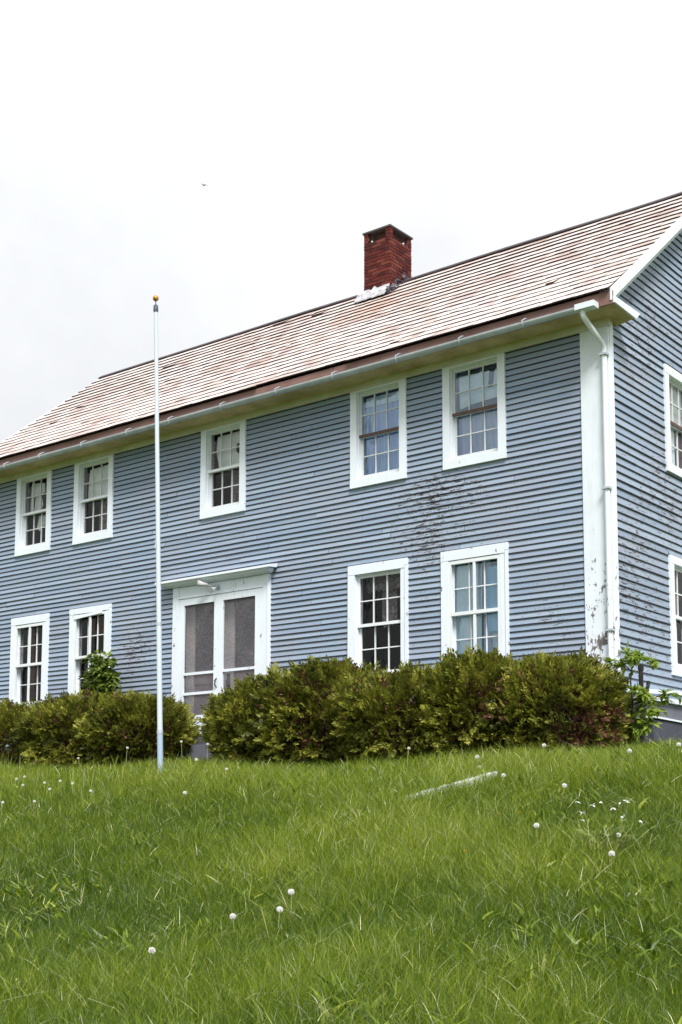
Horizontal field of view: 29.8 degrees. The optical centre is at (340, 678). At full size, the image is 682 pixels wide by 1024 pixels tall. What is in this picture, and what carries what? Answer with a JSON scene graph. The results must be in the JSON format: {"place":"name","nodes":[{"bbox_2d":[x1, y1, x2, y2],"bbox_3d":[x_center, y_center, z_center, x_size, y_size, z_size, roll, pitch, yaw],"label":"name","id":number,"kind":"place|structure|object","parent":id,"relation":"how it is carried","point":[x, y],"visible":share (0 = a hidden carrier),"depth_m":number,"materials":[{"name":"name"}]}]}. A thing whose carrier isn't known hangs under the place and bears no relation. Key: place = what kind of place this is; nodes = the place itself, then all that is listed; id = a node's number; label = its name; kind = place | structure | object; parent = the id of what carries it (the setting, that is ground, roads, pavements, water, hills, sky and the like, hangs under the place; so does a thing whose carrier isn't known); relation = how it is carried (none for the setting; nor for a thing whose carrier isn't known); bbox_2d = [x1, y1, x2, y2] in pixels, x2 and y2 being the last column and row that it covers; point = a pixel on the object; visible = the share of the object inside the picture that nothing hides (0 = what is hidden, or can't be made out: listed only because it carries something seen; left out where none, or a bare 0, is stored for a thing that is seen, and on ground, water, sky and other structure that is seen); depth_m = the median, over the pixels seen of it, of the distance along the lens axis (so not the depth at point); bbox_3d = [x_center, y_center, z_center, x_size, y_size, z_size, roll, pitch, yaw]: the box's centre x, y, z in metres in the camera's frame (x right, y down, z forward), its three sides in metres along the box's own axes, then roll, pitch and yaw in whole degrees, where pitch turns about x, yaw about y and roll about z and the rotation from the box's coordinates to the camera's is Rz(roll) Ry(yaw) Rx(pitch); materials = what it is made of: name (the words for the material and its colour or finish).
{"place":"outdoors","nodes":[
{"label":"outdoors","id":0,"kind":"place"},
{"bbox_2d":[0,737,681,1023],"bbox_3d":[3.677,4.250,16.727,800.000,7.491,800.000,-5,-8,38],"label":"ground","id":1,"kind":"structure","parent":0,"point":[673,952],"depth_m":10.58,"materials":[{"name":"green plant"}]},
{"bbox_2d":[0,697,76,765],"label":"yew shrub","id":2,"kind":"object","parent":1,"relation":"on","point":[10,710],"visible":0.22,"depth_m":22.57,"materials":[{"name":"green plant"}]},
{"bbox_2d":[8,687,151,767],"bbox_3d":[-4.344,0.948,21.981,2.939,1.545,2.238,-5,-8,38],"label":"yew shrub","id":3,"kind":"object","parent":1,"relation":"on","point":[53,736],"visible":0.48,"depth_m":21.37,"materials":[{"name":"green plant"}]},
{"bbox_2d":[77,649,122,694],"bbox_3d":[-4.301,0.522,22.786,1.137,2.166,0.747,-5,-8,38],"label":"young tree","id":4,"kind":"object","parent":1,"relation":"on","point":[103,678],"visible":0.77,"depth_m":22.73,"materials":[{"name":"green plant"}]},
{"bbox_2d":[69,688,200,766],"bbox_3d":[-3.323,0.894,21.064,2.339,1.492,2.082,-5,-8,38],"label":"yew shrub","id":5,"kind":"object","parent":1,"relation":"on","point":[131,713],"visible":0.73,"depth_m":20.57,"materials":[{"name":"green plant"}]},
{"bbox_2d":[148,947,154,964],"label":"dandelion","id":6,"kind":"object","parent":1,"relation":"on","point":[152,950],"visible":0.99,"depth_m":8.84,"materials":[{"name":"white plant"}]},
{"bbox_2d":[153,295,162,772],"bbox_3d":[-2.749,-2.115,19.206,0.392,7.622,0.120,-5,-8,38],"label":"flagpole","id":7,"kind":"object","parent":1,"relation":"on","point":[158,621],"visible":0.98,"depth_m":19.14,"materials":[{"name":"metal"}]},
{"bbox_2d":[230,913,235,930],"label":"dandelion","id":8,"kind":"object","parent":1,"relation":"on","point":[232,915],"visible":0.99,"depth_m":9.80,"materials":[{"name":"white plant"}]},
{"bbox_2d":[196,673,329,764],"bbox_3d":[-1.052,0.691,19.320,2.337,1.634,2.091,-5,-8,38],"label":"yew shrub","id":9,"kind":"object","parent":1,"relation":"on","point":[225,713],"visible":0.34,"depth_m":18.87,"materials":[{"name":"green plant"}]},
{"bbox_2d":[276,906,282,927],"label":"dandelion","id":10,"kind":"object","parent":1,"relation":"on","point":[279,908],"visible":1,"depth_m":9.74,"materials":[{"name":"white plant"}]},
{"bbox_2d":[288,889,293,920],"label":"dandelion","id":11,"kind":"object","parent":1,"relation":"on","point":[291,891],"visible":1,"depth_m":9.89,"materials":[{"name":"white plant"}]},
{"bbox_2d":[232,654,412,764],"bbox_3d":[-0.111,0.572,18.664,2.851,1.784,2.404,-5,-8,38],"label":"yew shrub","id":12,"kind":"object","parent":1,"relation":"on","point":[316,678],"visible":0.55,"depth_m":18.06,"materials":[{"name":"green plant"}]},
{"bbox_2d":[0,192,681,760],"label":"farmhouse","id":13,"kind":"object","parent":1,"relation":"on","point":[392,464],"visible":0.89,"depth_m":20.39,"materials":[{"name":"paint"}]},
{"bbox_2d":[9,613,49,705],"bbox_3d":[-5.961,-0.270,25.038,1.141,1.865,0.394,-5,-8,38],"label":"window","id":14,"kind":"structure","parent":13,"relation":"in","point":[18,625],"depth_m":25.12,"materials":[{"name":"white paint"}]},
{"bbox_2d":[14,470,52,556],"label":"window","id":15,"kind":"structure","parent":13,"relation":"in","point":[22,548],"depth_m":25.42,"materials":[{"name":"paint"}]},
{"bbox_2d":[68,603,112,695],"bbox_3d":[-4.577,-0.392,23.957,1.158,1.865,0.394,-5,-8,38],"label":"window","id":16,"kind":"structure","parent":13,"relation":"in","point":[100,625],"depth_m":24.08,"materials":[{"name":"white paint"}]},
{"bbox_2d":[72,454,114,544],"bbox_3d":[-4.579,-3.339,24.280,1.095,1.577,0.328,-5,-8,38],"label":"window","id":17,"kind":"structure","parent":13,"relation":"in","point":[101,480],"depth_m":24.34,"materials":[{"name":"paint"}]},
{"bbox_2d":[178,594,218,729],"bbox_3d":[-2.465,-0.263,22.040,0.949,2.300,0.089,-5,-8,38],"label":"screen door","id":18,"kind":"structure","parent":13,"relation":"in","point":[208,599],"depth_m":22.10,"materials":[{"name":"white metal"}]},
{"bbox_2d":[185,600,225,714],"bbox_3d":[-2.337,-0.224,22.198,0.940,2.300,0.040,-5,-8,38],"label":"inner door","id":19,"kind":"structure","parent":13,"relation":"in","point":[189,631],"depth_m":22.35,"materials":[{"name":"grey wood"}]},
{"bbox_2d":[200,420,246,519],"bbox_3d":[-1.947,-3.570,22.224,1.053,1.577,0.327,-5,-8,38],"label":"window","id":20,"kind":"structure","parent":13,"relation":"in","point":[229,459],"depth_m":22.27,"materials":[{"name":"paint"}]},
{"bbox_2d":[225,596,254,688],"bbox_3d":[-1.591,-0.295,21.573,1.000,2.300,0.107,-5,-8,38],"label":"inner door","id":21,"kind":"structure","parent":13,"relation":"in","point":[233,650],"depth_m":21.84,"materials":[{"name":"white wood"}]},
{"bbox_2d":[218,587,262,693],"bbox_3d":[-1.680,-0.328,21.458,1.003,2.300,0.038,-5,-8,38],"label":"screen door","id":22,"kind":"structure","parent":13,"relation":"in","point":[257,592],"depth_m":21.52,"materials":[{"name":"white wood"}]},
{"bbox_2d":[350,378,406,489],"bbox_3d":[0.641,-3.803,20.150,1.084,1.577,0.242,-5,-8,38],"label":"window","id":23,"kind":"structure","parent":13,"relation":"in","point":[384,417],"depth_m":20.23,"materials":[{"name":"paint"}]},
{"bbox_2d":[348,558,408,671],"bbox_3d":[0.678,-0.849,19.885,1.147,1.865,0.444,-5,-8,38],"label":"window","id":24,"kind":"structure","parent":13,"relation":"in","point":[387,576],"depth_m":19.97,"materials":[{"name":"white paint"}]},
{"bbox_2d":[442,353,506,470],"bbox_3d":[2.028,-3.924,19.068,1.089,1.577,0.245,-5,-8,38],"label":"window","id":25,"kind":"structure","parent":13,"relation":"in","point":[479,438],"depth_m":19.14,"materials":[{"name":"paint"}]},
{"bbox_2d":[440,542,509,659],"bbox_3d":[2.010,-0.977,18.746,1.150,1.865,0.286,-5,-8,38],"label":"window","id":26,"kind":"structure","parent":13,"relation":"in","point":[462,611],"depth_m":18.79,"materials":[{"name":"white paint"}]},
{"bbox_2d":[662,364,681,478],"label":"window","id":27,"kind":"structure","parent":13,"relation":"in","point":[672,379],"depth_m":19.45,"materials":[{"name":"paint"}]},
{"bbox_2d":[668,554,681,676],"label":"window","id":28,"kind":"structure","parent":13,"relation":"in","point":[675,563],"depth_m":18.78,"materials":[{"name":"white paint"}]},
{"bbox_2d":[322,659,479,764],"bbox_3d":[1.011,0.539,17.677,2.438,1.607,2.376,-5,-8,38],"label":"yew shrub","id":29,"kind":"object","parent":1,"relation":"on","point":[395,687],"visible":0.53,"depth_m":17.10,"materials":[{"name":"green plant"}]},
{"bbox_2d":[405,771,496,796],"bbox_3d":[1.229,1.204,14.184,1.237,0.379,0.101,4,-8,-33],"label":"weathered board","id":30,"kind":"object","parent":1,"relation":"on","point":[461,782],"visible":0.23,"depth_m":14.27,"materials":[{"name":"paint"}]},
{"bbox_2d":[401,645,562,757],"bbox_3d":[1.852,0.417,17.047,2.225,1.731,2.082,-5,-8,38],"label":"yew shrub","id":31,"kind":"object","parent":1,"relation":"on","point":[468,676],"visible":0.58,"depth_m":16.46,"materials":[{"name":"green plant"}]},
{"bbox_2d":[473,646,640,753],"bbox_3d":[2.721,0.403,16.466,2.148,1.622,2.118,-5,-8,38],"label":"yew shrub","id":32,"kind":"object","parent":1,"relation":"on","point":[575,685],"visible":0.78,"depth_m":15.96,"materials":[{"name":"green plant"}]},
{"bbox_2d":[609,850,614,871],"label":"dandelion","id":33,"kind":"object","parent":1,"relation":"on","point":[612,852],"visible":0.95,"depth_m":9.90,"materials":[{"name":"white plant"}]},
{"bbox_2d":[558,800,668,849],"bbox_3d":[2.274,1.212,10.641,0.838,0.422,0.772,2,-7,-20],"label":"weed plant","id":34,"kind":"object","parent":1,"relation":"on","point":[610,831],"visible":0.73,"depth_m":10.56,"materials":[{"name":"green plant"}]},
{"bbox_2d":[602,639,681,743],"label":"sapling","id":35,"kind":"object","parent":1,"relation":"on","point":[634,658],"visible":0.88,"depth_m":16.30,"materials":[{"name":"green plant"}]},
{"bbox_2d":[638,665,650,743],"bbox_3d":[4.057,0.458,17.124,0.202,1.268,0.080,5,-8,-36],"label":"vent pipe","id":36,"kind":"object","parent":1,"relation":"on","point":[640,675],"visible":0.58,"depth_m":17.12,"materials":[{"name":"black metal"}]},
{"bbox_2d":[629,696,681,744],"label":"bulkhead","id":37,"kind":"object","parent":1,"relation":"on","point":[671,725],"visible":0.25,"depth_m":17.57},
{"bbox_2d":[0,0,681,441],"label":"sky","id":38,"kind":"structure","parent":0,"point":[468,128],"materials":[{"name":"white"}]}
]}

